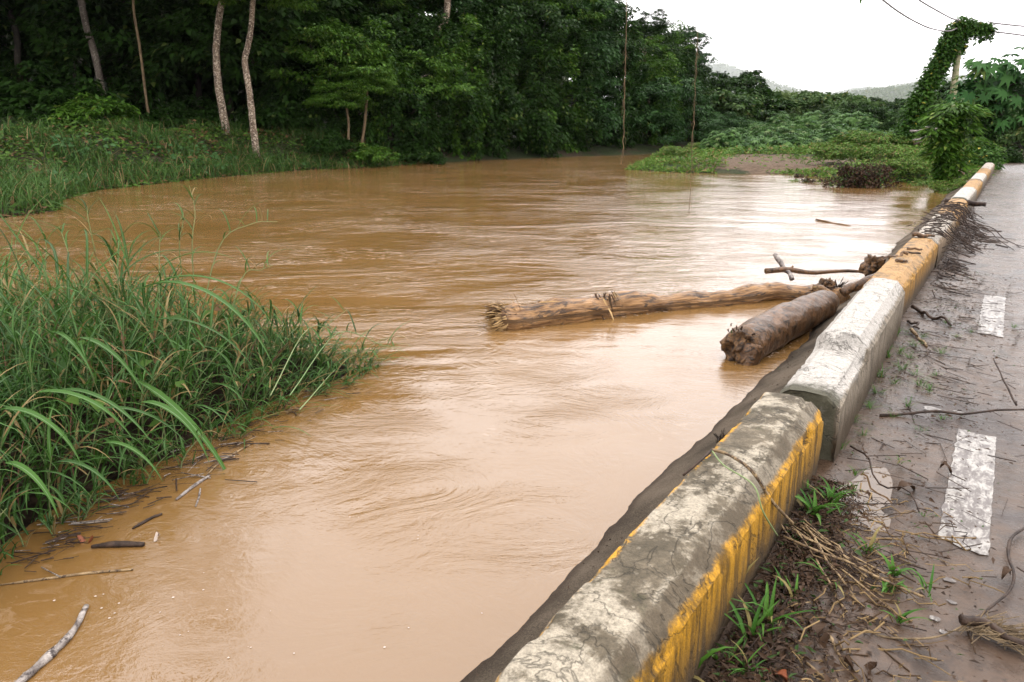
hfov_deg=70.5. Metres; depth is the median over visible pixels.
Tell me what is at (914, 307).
fallen stick
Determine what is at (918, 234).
bark piece
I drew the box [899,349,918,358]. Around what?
grass tuft
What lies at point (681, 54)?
forest tree
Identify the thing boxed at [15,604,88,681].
floating stick
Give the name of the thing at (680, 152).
weed clump
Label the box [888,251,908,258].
bark piece
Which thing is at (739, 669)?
weed plant
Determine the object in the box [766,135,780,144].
castor seedling
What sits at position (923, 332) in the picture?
twig litter
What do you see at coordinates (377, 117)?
forest tree
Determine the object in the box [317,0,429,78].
forest tree
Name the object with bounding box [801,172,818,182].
twig clump
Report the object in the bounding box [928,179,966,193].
weed clump
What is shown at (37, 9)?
forest tree
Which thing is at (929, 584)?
weed plant
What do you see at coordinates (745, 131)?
castor bean plant
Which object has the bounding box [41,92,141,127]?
shrub
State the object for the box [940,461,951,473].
dead leaf
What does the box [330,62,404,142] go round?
riverside tree
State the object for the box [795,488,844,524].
weed plant
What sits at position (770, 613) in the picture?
weed plant
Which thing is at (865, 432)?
grass tuft
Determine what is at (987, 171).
kerb block
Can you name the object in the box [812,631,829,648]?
dead leaf
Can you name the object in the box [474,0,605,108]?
forest tree
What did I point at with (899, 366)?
grass tuft
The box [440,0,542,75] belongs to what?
forest tree
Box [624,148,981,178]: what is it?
meadow grass
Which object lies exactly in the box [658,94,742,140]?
distant tree
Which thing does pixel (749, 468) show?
broken reed
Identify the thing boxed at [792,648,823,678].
stray stalk
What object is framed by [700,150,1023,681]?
road
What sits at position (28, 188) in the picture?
bank grass
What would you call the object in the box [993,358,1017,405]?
fallen stick
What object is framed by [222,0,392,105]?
forest tree
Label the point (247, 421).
sprawling grass
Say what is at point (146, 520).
floating stick
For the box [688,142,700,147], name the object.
weed clump
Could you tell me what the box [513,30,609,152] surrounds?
forest tree
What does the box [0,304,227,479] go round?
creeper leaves
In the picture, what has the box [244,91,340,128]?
shrub
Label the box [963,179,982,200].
kerb block
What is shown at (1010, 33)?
overhead wire
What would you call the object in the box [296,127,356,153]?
shrub
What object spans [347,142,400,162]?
shrub
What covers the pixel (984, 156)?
roadside bush
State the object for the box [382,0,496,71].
forest tree
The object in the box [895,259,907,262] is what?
bark piece
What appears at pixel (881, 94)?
hills
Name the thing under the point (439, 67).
forest tree
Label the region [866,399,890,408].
grass tuft
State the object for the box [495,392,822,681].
kerb block
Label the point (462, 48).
forest tree
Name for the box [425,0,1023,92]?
sky
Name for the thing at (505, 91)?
forest tree
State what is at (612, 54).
forest tree
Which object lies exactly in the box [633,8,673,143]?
riverside tree
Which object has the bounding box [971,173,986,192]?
kerb block
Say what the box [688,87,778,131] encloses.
distant tree
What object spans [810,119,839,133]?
castor bean plant
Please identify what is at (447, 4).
riverside tree
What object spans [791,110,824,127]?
castor bean plant
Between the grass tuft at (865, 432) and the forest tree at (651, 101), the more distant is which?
the forest tree at (651, 101)
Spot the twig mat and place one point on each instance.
(950, 206)
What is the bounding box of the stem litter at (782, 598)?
[702,468,970,681]
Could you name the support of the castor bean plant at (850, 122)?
on the ground at (747, 167)
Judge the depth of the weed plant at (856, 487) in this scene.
3.06 m
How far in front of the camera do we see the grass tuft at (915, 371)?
4.50 m
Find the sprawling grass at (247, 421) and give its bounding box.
[131,318,407,450]
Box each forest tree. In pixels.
[0,0,118,76]
[0,0,129,22]
[0,0,188,123]
[0,2,111,93]
[5,5,28,107]
[10,0,269,111]
[60,9,79,85]
[69,0,346,127]
[91,0,229,109]
[120,0,143,118]
[176,0,334,126]
[220,0,413,59]
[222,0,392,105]
[245,6,374,136]
[248,17,417,131]
[251,29,262,127]
[314,17,405,141]
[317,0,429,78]
[328,13,444,157]
[333,0,447,116]
[360,44,476,140]
[371,11,483,157]
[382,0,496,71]
[383,0,526,125]
[405,12,507,160]
[417,12,527,159]
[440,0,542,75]
[451,0,560,70]
[455,90,562,139]
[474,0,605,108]
[484,24,576,157]
[503,0,612,31]
[509,23,591,153]
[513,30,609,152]
[521,0,643,80]
[543,0,640,31]
[556,67,642,144]
[561,2,660,135]
[573,44,651,149]
[581,27,680,133]
[593,70,689,145]
[609,38,662,108]
[611,24,695,142]
[618,51,691,147]
[633,18,701,134]
[645,70,721,142]
[656,51,693,142]
[659,67,712,142]
[665,25,717,104]
[681,57,714,102]
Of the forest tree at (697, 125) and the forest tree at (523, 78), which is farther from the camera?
the forest tree at (697, 125)
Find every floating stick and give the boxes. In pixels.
[0,568,132,585]
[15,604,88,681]
[91,541,144,547]
[132,513,161,528]
[175,475,209,499]
[195,488,200,506]
[206,444,250,475]
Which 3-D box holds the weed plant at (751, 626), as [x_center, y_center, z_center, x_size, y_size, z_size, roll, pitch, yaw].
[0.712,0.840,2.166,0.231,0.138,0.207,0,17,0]
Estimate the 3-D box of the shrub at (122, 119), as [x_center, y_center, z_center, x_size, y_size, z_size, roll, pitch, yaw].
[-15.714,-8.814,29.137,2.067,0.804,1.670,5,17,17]
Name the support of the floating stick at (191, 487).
on the river water
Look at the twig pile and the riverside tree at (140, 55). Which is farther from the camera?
the riverside tree at (140, 55)
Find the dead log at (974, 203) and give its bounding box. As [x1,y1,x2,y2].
[944,198,986,205]
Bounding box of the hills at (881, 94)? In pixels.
[848,83,1021,98]
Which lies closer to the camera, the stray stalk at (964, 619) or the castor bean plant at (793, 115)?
the stray stalk at (964, 619)
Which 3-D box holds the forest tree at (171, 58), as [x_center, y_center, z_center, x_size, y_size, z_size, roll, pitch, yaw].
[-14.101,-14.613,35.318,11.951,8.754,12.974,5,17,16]
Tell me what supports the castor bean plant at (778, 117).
on the ground at (747, 167)
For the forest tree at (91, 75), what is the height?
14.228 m
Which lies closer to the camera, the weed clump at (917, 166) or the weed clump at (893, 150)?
the weed clump at (917, 166)
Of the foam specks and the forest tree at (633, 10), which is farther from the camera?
the forest tree at (633, 10)
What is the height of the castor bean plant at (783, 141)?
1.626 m
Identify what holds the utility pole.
on the ground at (747, 167)
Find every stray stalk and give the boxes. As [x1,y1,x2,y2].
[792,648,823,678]
[830,635,848,666]
[863,625,963,639]
[958,614,1023,647]
[978,527,1023,616]
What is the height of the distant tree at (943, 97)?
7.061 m
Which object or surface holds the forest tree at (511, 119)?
on the ground at (747, 167)
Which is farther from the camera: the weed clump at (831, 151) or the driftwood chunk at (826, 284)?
the weed clump at (831, 151)
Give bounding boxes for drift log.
[480,282,850,331]
[720,290,839,365]
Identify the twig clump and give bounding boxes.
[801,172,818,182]
[811,171,836,181]
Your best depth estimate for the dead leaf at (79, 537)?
3.26 m
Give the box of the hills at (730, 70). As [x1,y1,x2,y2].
[603,64,982,97]
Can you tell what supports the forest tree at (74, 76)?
on the ground at (747, 167)
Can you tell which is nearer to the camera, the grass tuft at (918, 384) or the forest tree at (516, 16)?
the grass tuft at (918, 384)
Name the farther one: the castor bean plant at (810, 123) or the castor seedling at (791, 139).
the castor bean plant at (810, 123)
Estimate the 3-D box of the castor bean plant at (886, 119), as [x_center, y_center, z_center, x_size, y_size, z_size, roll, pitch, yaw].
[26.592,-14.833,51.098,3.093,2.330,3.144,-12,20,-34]
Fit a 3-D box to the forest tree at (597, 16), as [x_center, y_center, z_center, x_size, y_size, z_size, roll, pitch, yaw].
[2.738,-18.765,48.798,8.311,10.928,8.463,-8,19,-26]
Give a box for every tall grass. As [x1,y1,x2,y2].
[0,184,406,371]
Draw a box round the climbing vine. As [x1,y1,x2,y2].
[880,15,999,147]
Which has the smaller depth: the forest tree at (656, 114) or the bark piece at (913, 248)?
the bark piece at (913, 248)
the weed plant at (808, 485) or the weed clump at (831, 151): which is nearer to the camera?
the weed plant at (808, 485)
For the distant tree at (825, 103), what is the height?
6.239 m
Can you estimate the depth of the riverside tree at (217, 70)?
30.59 m
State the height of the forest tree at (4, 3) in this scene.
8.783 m
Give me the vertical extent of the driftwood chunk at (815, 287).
0.104 m
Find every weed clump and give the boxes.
[659,145,691,156]
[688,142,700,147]
[788,179,820,181]
[806,141,861,161]
[809,141,833,149]
[830,129,892,146]
[854,142,921,161]
[882,156,933,174]
[886,134,924,147]
[907,179,941,185]
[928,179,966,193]
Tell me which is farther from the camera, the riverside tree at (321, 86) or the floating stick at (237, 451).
the riverside tree at (321, 86)
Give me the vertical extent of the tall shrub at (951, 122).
2.636 m
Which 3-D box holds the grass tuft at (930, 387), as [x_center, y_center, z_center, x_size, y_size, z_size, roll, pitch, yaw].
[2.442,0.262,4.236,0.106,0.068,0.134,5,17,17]
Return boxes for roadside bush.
[954,141,1008,169]
[997,146,1023,162]
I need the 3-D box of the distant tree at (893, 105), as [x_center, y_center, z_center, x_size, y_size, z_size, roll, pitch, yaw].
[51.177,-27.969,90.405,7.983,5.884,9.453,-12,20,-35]
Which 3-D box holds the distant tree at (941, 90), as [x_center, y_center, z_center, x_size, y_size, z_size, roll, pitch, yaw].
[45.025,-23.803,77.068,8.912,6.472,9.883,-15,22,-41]
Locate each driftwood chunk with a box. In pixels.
[809,284,830,292]
[816,277,835,289]
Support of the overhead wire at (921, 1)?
attached to the utility pole
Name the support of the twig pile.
on the road
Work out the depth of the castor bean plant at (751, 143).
37.96 m
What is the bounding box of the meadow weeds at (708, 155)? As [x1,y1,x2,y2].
[626,140,1005,183]
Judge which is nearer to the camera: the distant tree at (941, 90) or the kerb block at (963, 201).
the kerb block at (963, 201)
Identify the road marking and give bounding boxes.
[822,466,892,532]
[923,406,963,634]
[938,429,995,554]
[977,295,1005,336]
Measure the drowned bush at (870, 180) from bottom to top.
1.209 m
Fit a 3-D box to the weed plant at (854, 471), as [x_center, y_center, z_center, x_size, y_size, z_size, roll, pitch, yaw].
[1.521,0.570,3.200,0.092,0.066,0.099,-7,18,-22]
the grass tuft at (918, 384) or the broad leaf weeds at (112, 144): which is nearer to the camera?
the grass tuft at (918, 384)
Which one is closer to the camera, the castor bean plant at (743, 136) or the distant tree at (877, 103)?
the castor bean plant at (743, 136)
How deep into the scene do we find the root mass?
2.20 m
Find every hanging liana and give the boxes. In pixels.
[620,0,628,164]
[689,0,699,207]
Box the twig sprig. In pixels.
[713,428,725,442]
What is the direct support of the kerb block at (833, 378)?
on the ground at (747, 167)
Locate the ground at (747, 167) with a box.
[0,14,974,217]
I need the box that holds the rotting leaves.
[697,475,903,681]
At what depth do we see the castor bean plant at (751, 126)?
47.11 m
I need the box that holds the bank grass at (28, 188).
[0,113,405,217]
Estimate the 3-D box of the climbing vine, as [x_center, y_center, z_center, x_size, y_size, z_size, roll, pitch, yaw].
[20.039,-11.365,34.169,4.748,7.432,1.720,0,17,0]
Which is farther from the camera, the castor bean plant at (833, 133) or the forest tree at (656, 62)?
the forest tree at (656, 62)
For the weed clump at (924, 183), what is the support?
on the ground at (747, 167)
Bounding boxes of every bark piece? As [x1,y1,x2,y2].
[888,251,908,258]
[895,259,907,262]
[907,247,921,250]
[912,232,934,237]
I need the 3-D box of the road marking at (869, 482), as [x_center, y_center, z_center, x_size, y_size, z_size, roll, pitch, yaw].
[1.528,0.697,2.968,0.600,0.001,1.300,11,20,32]
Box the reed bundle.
[780,519,924,615]
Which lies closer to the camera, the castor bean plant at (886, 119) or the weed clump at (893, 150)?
the weed clump at (893, 150)
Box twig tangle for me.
[825,278,848,287]
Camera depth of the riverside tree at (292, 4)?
29.71 m
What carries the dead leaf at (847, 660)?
on the road
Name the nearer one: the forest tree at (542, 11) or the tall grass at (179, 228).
the tall grass at (179, 228)
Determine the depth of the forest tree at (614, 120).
46.53 m
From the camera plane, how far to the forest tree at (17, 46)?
33.49 m
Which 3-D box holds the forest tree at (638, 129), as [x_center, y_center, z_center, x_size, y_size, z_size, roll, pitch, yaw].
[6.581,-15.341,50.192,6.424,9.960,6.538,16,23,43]
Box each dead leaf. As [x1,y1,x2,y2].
[76,535,92,543]
[154,532,159,541]
[759,668,787,681]
[808,619,825,636]
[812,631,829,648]
[844,655,876,673]
[897,480,915,491]
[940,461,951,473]
[1001,566,1011,579]
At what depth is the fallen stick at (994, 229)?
9.56 m
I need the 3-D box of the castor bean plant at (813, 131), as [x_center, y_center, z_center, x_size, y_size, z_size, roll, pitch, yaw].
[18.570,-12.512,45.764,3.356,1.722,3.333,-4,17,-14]
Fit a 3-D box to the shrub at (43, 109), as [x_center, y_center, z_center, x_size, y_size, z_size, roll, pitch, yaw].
[-17.700,-9.113,28.664,3.464,1.464,3.045,-13,21,-38]
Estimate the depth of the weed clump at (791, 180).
24.47 m
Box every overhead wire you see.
[882,0,957,31]
[918,0,960,20]
[993,22,1023,26]
[995,31,1023,35]
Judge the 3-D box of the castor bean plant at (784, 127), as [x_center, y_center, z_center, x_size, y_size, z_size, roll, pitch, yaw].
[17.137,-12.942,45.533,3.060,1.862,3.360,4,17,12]
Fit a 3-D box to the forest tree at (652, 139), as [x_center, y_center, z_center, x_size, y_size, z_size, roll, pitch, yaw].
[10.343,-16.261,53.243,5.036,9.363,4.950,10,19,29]
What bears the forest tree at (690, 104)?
on the ground at (747, 167)
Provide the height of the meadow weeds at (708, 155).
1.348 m
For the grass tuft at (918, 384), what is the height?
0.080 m
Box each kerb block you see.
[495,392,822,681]
[780,278,904,461]
[861,238,937,316]
[913,214,956,267]
[939,198,967,230]
[952,187,976,215]
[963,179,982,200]
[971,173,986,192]
[977,168,990,183]
[981,163,994,178]
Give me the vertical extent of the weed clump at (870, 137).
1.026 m
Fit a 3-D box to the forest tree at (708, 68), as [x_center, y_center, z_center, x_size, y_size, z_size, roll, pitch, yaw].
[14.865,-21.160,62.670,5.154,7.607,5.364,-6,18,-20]
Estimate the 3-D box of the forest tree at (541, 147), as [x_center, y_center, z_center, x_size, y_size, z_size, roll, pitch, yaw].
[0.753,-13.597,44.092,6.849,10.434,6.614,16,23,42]
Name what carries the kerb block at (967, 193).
on the ground at (747, 167)
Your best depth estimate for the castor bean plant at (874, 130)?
37.83 m
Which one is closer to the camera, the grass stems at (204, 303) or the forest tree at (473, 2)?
the grass stems at (204, 303)
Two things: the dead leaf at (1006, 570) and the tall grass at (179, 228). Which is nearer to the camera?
the dead leaf at (1006, 570)
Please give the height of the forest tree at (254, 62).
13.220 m
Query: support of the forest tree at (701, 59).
on the ground at (747, 167)
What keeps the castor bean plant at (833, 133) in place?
on the ground at (747, 167)
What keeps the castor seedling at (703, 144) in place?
on the ground at (747, 167)
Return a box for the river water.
[0,154,951,681]
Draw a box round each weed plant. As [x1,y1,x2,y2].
[693,646,736,681]
[707,634,745,664]
[719,640,766,674]
[725,590,780,650]
[730,576,817,634]
[773,565,797,597]
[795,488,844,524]
[797,557,843,594]
[802,480,833,494]
[803,476,856,513]
[840,526,885,553]
[844,481,864,493]
[849,467,867,475]
[879,552,914,576]
[881,580,909,592]
[881,603,928,623]
[910,565,936,601]
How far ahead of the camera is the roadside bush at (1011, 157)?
30.63 m
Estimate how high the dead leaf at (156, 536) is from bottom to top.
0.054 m
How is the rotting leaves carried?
on the road
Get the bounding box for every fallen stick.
[850,445,919,511]
[879,408,1023,416]
[907,320,919,328]
[909,328,927,346]
[911,304,951,325]
[960,218,1014,250]
[964,218,1019,247]
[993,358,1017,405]
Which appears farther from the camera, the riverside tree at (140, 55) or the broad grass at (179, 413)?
the riverside tree at (140, 55)
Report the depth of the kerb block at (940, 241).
8.46 m
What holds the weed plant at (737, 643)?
on the road
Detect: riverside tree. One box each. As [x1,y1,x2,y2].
[77,0,106,98]
[132,0,149,116]
[199,0,325,156]
[212,0,230,134]
[302,78,378,154]
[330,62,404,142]
[430,0,450,70]
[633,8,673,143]
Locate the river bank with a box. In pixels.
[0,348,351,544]
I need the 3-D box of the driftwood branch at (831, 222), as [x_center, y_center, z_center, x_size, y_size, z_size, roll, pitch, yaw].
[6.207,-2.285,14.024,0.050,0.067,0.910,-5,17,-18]
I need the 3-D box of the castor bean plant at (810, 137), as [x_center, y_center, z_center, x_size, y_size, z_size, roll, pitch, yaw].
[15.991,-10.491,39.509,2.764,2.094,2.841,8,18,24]
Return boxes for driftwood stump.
[859,254,887,275]
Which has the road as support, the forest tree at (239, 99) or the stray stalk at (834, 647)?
the stray stalk at (834, 647)
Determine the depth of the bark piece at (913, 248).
7.01 m
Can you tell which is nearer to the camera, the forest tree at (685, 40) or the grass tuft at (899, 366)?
the grass tuft at (899, 366)
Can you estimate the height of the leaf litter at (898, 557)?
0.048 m
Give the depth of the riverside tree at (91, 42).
30.62 m
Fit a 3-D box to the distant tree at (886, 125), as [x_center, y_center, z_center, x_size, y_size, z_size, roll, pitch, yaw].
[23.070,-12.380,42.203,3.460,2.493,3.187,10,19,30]
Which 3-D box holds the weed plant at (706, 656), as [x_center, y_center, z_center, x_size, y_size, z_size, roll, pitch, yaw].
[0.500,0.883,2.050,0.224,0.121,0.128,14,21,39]
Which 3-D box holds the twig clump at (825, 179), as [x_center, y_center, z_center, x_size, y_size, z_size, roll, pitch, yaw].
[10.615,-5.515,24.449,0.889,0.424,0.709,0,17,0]
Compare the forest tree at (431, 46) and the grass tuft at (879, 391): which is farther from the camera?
the forest tree at (431, 46)
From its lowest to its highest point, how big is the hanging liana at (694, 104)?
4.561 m
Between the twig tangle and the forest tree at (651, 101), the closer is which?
the twig tangle
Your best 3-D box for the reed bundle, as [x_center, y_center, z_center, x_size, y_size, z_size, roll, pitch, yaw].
[1.094,0.770,2.510,0.296,0.073,0.548,-8,18,-26]
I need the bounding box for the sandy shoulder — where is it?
[460,179,969,681]
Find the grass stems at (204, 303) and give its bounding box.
[1,186,393,410]
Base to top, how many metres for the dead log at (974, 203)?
0.121 m
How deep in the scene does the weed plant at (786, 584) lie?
2.38 m
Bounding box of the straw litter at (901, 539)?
[750,483,1005,681]
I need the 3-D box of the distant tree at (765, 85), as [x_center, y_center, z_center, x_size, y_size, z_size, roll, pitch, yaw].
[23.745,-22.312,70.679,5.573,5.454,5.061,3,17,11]
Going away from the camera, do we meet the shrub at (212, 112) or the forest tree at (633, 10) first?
the shrub at (212, 112)
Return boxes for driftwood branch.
[764,265,859,274]
[773,253,793,280]
[815,219,849,225]
[839,273,874,296]
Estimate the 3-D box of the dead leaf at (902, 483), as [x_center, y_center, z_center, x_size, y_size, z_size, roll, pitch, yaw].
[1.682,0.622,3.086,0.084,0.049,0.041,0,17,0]
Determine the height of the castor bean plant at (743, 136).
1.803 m
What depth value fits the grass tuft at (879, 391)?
4.16 m
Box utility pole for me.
[948,21,992,106]
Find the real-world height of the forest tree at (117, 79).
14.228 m
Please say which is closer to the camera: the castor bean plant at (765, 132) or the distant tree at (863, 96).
the castor bean plant at (765, 132)
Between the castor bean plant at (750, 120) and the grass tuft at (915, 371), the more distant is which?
the castor bean plant at (750, 120)
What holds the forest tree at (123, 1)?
on the ground at (747, 167)
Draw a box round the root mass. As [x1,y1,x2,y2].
[947,606,1023,655]
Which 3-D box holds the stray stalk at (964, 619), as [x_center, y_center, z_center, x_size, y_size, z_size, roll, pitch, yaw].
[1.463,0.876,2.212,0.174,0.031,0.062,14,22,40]
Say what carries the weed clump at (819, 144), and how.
on the ground at (747, 167)
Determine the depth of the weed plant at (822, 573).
2.45 m
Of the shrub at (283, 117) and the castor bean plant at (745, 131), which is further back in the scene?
the castor bean plant at (745, 131)
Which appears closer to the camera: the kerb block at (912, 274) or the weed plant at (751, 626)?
the weed plant at (751, 626)
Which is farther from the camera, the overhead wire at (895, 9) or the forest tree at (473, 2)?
the forest tree at (473, 2)
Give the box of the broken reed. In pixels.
[682,448,793,535]
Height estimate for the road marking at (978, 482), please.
0.018 m
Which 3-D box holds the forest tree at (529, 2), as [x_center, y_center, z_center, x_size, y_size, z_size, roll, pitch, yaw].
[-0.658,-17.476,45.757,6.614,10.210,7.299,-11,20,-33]
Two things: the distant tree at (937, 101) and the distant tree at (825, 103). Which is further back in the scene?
the distant tree at (825, 103)
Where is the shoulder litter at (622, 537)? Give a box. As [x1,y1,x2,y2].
[477,299,849,675]
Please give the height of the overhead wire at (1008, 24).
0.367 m
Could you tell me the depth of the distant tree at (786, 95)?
73.37 m
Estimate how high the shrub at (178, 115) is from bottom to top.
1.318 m
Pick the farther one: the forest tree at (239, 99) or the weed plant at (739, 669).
the forest tree at (239, 99)
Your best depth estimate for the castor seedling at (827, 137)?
39.14 m
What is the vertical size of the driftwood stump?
0.335 m
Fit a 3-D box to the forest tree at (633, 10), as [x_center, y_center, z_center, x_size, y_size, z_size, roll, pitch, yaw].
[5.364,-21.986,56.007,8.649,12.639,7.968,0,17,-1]
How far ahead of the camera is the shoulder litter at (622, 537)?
3.21 m
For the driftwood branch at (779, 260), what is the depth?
8.54 m
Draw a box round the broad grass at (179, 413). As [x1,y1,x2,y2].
[0,250,349,543]
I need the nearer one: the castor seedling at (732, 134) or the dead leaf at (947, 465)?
the dead leaf at (947, 465)
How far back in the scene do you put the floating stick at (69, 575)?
3.02 m
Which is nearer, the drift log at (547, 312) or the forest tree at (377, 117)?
the drift log at (547, 312)
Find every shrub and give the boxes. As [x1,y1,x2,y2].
[0,59,129,121]
[17,91,118,128]
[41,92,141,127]
[98,116,150,128]
[140,99,211,127]
[153,94,235,127]
[217,116,259,130]
[231,92,329,128]
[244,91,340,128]
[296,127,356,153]
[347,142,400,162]
[396,142,448,164]
[912,101,995,186]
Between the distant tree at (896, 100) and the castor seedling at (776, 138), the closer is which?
the castor seedling at (776, 138)
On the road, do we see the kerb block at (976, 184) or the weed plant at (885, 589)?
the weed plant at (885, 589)
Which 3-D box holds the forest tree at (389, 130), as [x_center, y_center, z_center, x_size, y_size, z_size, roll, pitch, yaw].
[-6.312,-11.307,36.466,6.249,9.486,6.051,12,20,34]
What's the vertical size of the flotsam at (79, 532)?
0.023 m
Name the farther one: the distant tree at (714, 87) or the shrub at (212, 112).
the distant tree at (714, 87)
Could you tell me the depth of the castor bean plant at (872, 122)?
46.71 m
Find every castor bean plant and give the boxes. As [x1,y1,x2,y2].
[705,133,757,148]
[724,135,767,153]
[725,128,753,138]
[737,119,770,131]
[740,121,761,133]
[751,122,781,140]
[753,133,806,153]
[763,111,792,132]
[767,120,808,137]
[786,110,797,120]
[788,129,824,148]
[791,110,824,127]
[793,117,822,133]
[795,129,823,135]
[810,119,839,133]
[814,124,858,145]
[819,111,870,130]
[821,109,857,123]
[850,128,886,143]
[852,115,882,133]
[877,114,900,123]
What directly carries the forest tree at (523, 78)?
on the ground at (747, 167)
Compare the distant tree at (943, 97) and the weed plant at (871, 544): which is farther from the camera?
the distant tree at (943, 97)
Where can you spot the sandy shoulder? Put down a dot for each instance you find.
(646, 501)
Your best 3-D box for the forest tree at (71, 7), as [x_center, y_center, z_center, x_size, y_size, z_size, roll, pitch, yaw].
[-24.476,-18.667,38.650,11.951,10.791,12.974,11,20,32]
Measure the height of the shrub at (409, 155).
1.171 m
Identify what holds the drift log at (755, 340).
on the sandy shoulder
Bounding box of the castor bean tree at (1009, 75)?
[942,47,1023,164]
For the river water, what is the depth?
4.85 m
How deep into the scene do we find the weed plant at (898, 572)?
2.50 m
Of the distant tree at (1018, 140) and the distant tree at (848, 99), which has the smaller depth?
the distant tree at (1018, 140)
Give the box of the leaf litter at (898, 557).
[732,269,1023,681]
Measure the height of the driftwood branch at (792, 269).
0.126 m
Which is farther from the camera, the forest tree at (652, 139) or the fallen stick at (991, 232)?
the forest tree at (652, 139)
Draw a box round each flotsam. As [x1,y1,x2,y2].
[4,358,370,571]
[15,390,336,577]
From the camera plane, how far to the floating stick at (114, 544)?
3.23 m
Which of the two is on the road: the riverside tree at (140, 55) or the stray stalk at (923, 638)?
the stray stalk at (923, 638)
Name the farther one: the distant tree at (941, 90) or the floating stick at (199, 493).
the distant tree at (941, 90)
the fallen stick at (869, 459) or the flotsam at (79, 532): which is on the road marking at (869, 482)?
the fallen stick at (869, 459)
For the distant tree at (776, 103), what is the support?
on the ground at (747, 167)
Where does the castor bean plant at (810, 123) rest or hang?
on the ground at (747, 167)
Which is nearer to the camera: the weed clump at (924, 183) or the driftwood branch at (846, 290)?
the driftwood branch at (846, 290)
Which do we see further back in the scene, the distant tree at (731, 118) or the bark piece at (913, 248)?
the distant tree at (731, 118)
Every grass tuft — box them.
[854,427,874,437]
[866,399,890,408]
[871,385,894,396]
[877,365,898,377]
[891,345,909,354]
[894,360,909,370]
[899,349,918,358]
[899,396,921,407]
[905,366,923,375]
[907,337,923,346]
[907,375,930,385]
[924,380,935,392]
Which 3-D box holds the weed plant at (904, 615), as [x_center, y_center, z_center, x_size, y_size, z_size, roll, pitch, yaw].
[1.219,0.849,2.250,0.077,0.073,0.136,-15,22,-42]
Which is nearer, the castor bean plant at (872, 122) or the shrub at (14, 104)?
the shrub at (14, 104)
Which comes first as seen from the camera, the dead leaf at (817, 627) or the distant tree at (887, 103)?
the dead leaf at (817, 627)
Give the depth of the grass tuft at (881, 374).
4.45 m
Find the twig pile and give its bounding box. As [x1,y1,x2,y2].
[930,203,1023,297]
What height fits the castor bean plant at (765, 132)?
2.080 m
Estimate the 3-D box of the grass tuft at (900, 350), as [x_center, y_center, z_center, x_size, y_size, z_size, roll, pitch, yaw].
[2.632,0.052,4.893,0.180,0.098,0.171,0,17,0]
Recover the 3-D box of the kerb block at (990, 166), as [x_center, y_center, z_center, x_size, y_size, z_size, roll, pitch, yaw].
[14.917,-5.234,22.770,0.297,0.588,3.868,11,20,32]
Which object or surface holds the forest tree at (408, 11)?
on the ground at (747, 167)
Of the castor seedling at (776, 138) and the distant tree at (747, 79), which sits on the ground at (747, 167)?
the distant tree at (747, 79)
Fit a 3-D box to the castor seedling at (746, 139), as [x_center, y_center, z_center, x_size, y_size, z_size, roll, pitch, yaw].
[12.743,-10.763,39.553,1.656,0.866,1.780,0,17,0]
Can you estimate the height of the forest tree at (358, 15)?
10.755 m
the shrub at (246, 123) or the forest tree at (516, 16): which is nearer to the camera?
the shrub at (246, 123)
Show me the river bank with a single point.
(33, 499)
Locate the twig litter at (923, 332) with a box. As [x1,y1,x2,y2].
[817,281,1023,630]
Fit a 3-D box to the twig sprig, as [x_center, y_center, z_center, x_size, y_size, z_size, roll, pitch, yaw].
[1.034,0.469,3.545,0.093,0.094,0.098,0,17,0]
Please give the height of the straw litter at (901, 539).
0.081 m
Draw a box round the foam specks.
[53,311,783,657]
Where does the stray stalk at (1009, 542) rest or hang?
on the road
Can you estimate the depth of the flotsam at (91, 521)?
3.56 m
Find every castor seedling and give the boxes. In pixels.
[698,137,724,149]
[706,127,741,147]
[733,136,756,147]
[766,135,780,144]
[775,135,802,144]
[818,134,833,143]
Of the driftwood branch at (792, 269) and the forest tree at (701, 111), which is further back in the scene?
the forest tree at (701, 111)
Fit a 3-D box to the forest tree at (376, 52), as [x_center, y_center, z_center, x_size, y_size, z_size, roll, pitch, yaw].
[-8.306,-11.983,34.960,7.617,6.745,7.480,-10,19,-30]
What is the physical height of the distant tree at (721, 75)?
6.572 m
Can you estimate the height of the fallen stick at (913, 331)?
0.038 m
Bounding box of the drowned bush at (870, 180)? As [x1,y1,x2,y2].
[822,153,902,188]
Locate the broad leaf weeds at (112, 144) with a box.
[22,132,305,189]
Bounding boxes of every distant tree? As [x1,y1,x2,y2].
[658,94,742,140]
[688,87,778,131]
[697,111,750,142]
[700,84,725,93]
[704,71,748,93]
[716,69,770,117]
[719,86,801,122]
[735,82,781,120]
[772,86,802,115]
[773,90,823,117]
[783,93,842,121]
[794,90,834,100]
[811,90,867,109]
[819,104,853,121]
[827,92,875,109]
[845,102,889,123]
[863,98,885,106]
[868,97,897,109]
[875,110,934,134]
[881,98,902,113]
[889,94,915,117]
[898,85,950,108]
[928,97,1021,135]
[931,80,962,97]
[936,75,996,99]
[940,100,1023,149]
[967,100,1023,150]
[1007,78,1023,93]
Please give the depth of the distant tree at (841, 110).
55.14 m
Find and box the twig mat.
[906,199,975,248]

